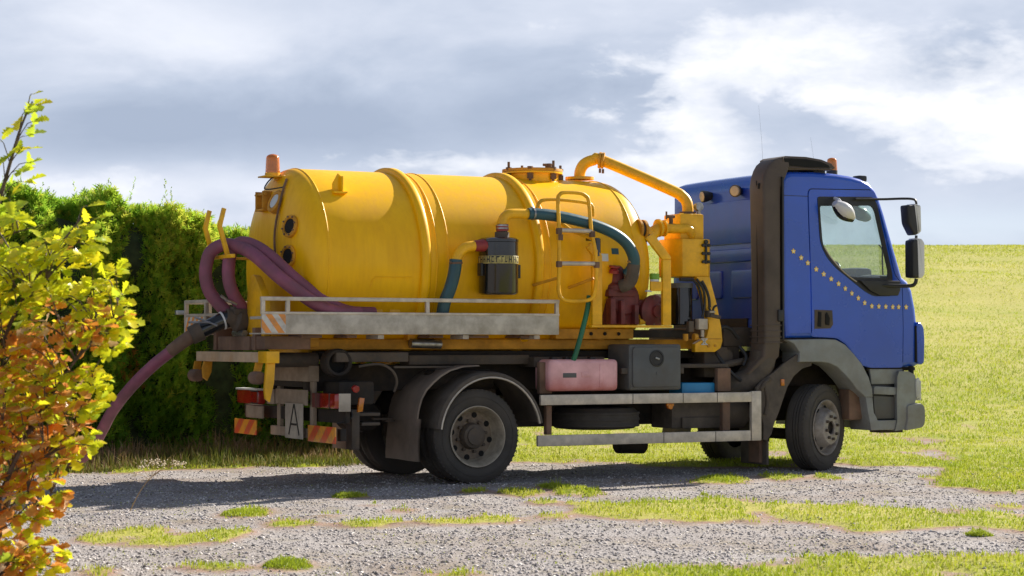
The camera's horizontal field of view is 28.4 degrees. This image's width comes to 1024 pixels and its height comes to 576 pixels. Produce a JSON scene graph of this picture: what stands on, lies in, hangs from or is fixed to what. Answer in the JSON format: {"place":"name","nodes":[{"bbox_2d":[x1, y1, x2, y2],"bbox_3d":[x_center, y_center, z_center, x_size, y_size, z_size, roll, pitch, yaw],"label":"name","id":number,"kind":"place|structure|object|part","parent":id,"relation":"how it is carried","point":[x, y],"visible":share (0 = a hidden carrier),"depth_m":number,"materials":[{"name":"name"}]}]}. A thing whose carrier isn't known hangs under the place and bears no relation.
{"place":"outdoors","nodes":[
{"label":"outdoors","id":0,"kind":"place"},
{"bbox_2d":[0,0,1023,245],"label":"sky","id":1,"kind":"structure","parent":0,"point":[923,100],"materials":[{"name":"white"}]},
{"bbox_2d":[1,246,1023,575],"bbox_3d":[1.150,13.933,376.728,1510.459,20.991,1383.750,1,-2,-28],"label":"ground","id":2,"kind":"structure","parent":0,"point":[951,308],"depth_m":16.73,"materials":[{"name":"grey gravel"}]},
{"bbox_2d":[0,90,144,575],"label":"young oak","id":3,"kind":"object","parent":2,"relation":"on","point":[39,406],"visible":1,"depth_m":10.90,"materials":[{"name":"yellow plant"}]},
{"bbox_2d":[130,459,185,510],"bbox_3d":[-2.827,1.579,16.165,0.472,0.443,0.154,0,-2,0],"label":"dried weed","id":4,"kind":"object","parent":2,"relation":"on","point":[157,461],"visible":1,"depth_m":16.16,"materials":[{"name":"plant"}]},
{"bbox_2d":[0,421,364,473],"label":"verge weeds","id":5,"kind":"object","parent":2,"relation":"on","point":[231,454],"visible":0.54,"depth_m":22.17,"materials":[{"name":"green plant"}]},
{"bbox_2d":[0,176,399,454],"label":"conifer hedge","id":6,"kind":"object","parent":2,"relation":"on","point":[160,248],"visible":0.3,"depth_m":22.84,"materials":[{"name":"green plant"}]},
{"bbox_2d":[220,507,267,516],"bbox_3d":[-2.076,1.738,15.727,0.445,0.087,0.540,1,-2,-28],"label":"grass tuft","id":7,"kind":"object","parent":2,"relation":"on","point":[250,512],"visible":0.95,"depth_m":15.65,"materials":[{"name":"green plant"}]},
{"bbox_2d":[263,556,312,570],"bbox_3d":[-1.343,1.638,12.074,0.309,0.087,0.457,0,-2,0],"label":"grass tuft","id":8,"kind":"object","parent":2,"relation":"on","point":[294,561],"visible":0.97,"depth_m":12.02,"materials":[{"name":"green plant"}]},
{"bbox_2d":[331,491,362,497],"bbox_3d":[-1.423,1.778,17.416,0.312,0.078,0.386,1,-2,-28],"label":"grass tuft","id":9,"kind":"object","parent":2,"relation":"on","point":[344,494],"visible":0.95,"depth_m":17.32,"materials":[{"name":"green plant"}]},
{"bbox_2d":[1,453,1023,575],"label":"short grass","id":10,"kind":"structure","parent":2,"relation":"on","point":[717,568],"depth_m":14.82,"materials":[{"name":"green plant"}]},
{"bbox_2d":[2,459,1023,575],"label":"gravel stones","id":11,"kind":"object","parent":2,"relation":"on","point":[307,555],"visible":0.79,"depth_m":14.41,"materials":[{"name":"grey gravel"}]},
{"bbox_2d":[184,114,924,483],"bbox_3d":[0.542,-0.040,20.957,7.795,3.906,2.737,1,-2,-28],"label":"tanker truck","id":12,"kind":"object","parent":2,"relation":"on","point":[506,302],"visible":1,"depth_m":20.02,"materials":[{"name":"yellow paint"}]},
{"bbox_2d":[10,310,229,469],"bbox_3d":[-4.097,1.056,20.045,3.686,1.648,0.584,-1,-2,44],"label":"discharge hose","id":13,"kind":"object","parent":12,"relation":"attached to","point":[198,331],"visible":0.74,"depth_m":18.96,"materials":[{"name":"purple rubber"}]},
{"bbox_2d":[199,238,362,312],"bbox_3d":[-2.192,-0.090,18.782,1.588,0.770,0.520,0,-2,14],"label":"suction hose","id":14,"kind":"object","parent":12,"relation":"on","point":[267,266],"visible":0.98,"depth_m":18.72,"materials":[{"name":"purple rubber"}]},
{"bbox_2d":[222,236,376,311],"bbox_3d":[-1.998,-0.095,18.875,1.458,0.784,0.460,0,-2,3],"label":"suction hose","id":15,"kind":"object","parent":12,"relation":"on","point":[229,280],"visible":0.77,"depth_m":18.88,"materials":[{"name":"purple rubber"}]},
{"bbox_3d":[3.650,-0.105,21.393,1.212,1.878,0.101,1,-2,-28],"label":"door","id":16,"kind":"part","parent":12,"relation":"part of","materials":[{"name":"blue paint"}]},
{"bbox_2d":[541,477,570,488],"bbox_3d":[0.401,1.780,18.546,0.364,0.142,0.427,1,-2,-28],"label":"grass tuft","id":17,"kind":"object","parent":2,"relation":"on","point":[546,484],"visible":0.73,"depth_m":18.47,"materials":[{"name":"green plant"}]},
{"bbox_2d":[700,473,738,481],"bbox_3d":[2.009,1.825,19.573,0.457,0.068,0.580,1,-2,-28],"label":"grass tuft","id":18,"kind":"object","parent":2,"relation":"on","point":[720,475],"visible":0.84,"depth_m":19.49,"materials":[{"name":"green plant"}]},
{"bbox_2d":[634,244,1023,420],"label":"field grass","id":19,"kind":"structure","parent":2,"relation":"on","point":[947,247],"depth_m":88.27,"materials":[{"name":"green plant"}]},
{"bbox_2d":[965,528,992,536],"bbox_3d":[3.240,1.688,14.018,0.208,0.068,0.279,-1,-2,28],"label":"grass tuft","id":20,"kind":"object","parent":2,"relation":"on","point":[979,532],"visible":0.98,"depth_m":13.96,"materials":[{"name":"green plant"}]},
{"bbox_2d":[2,322,1023,497],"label":"field grass","id":21,"kind":"structure","parent":0,"point":[845,447],"depth_m":26.13,"materials":[{"name":"green plant"}]}
]}

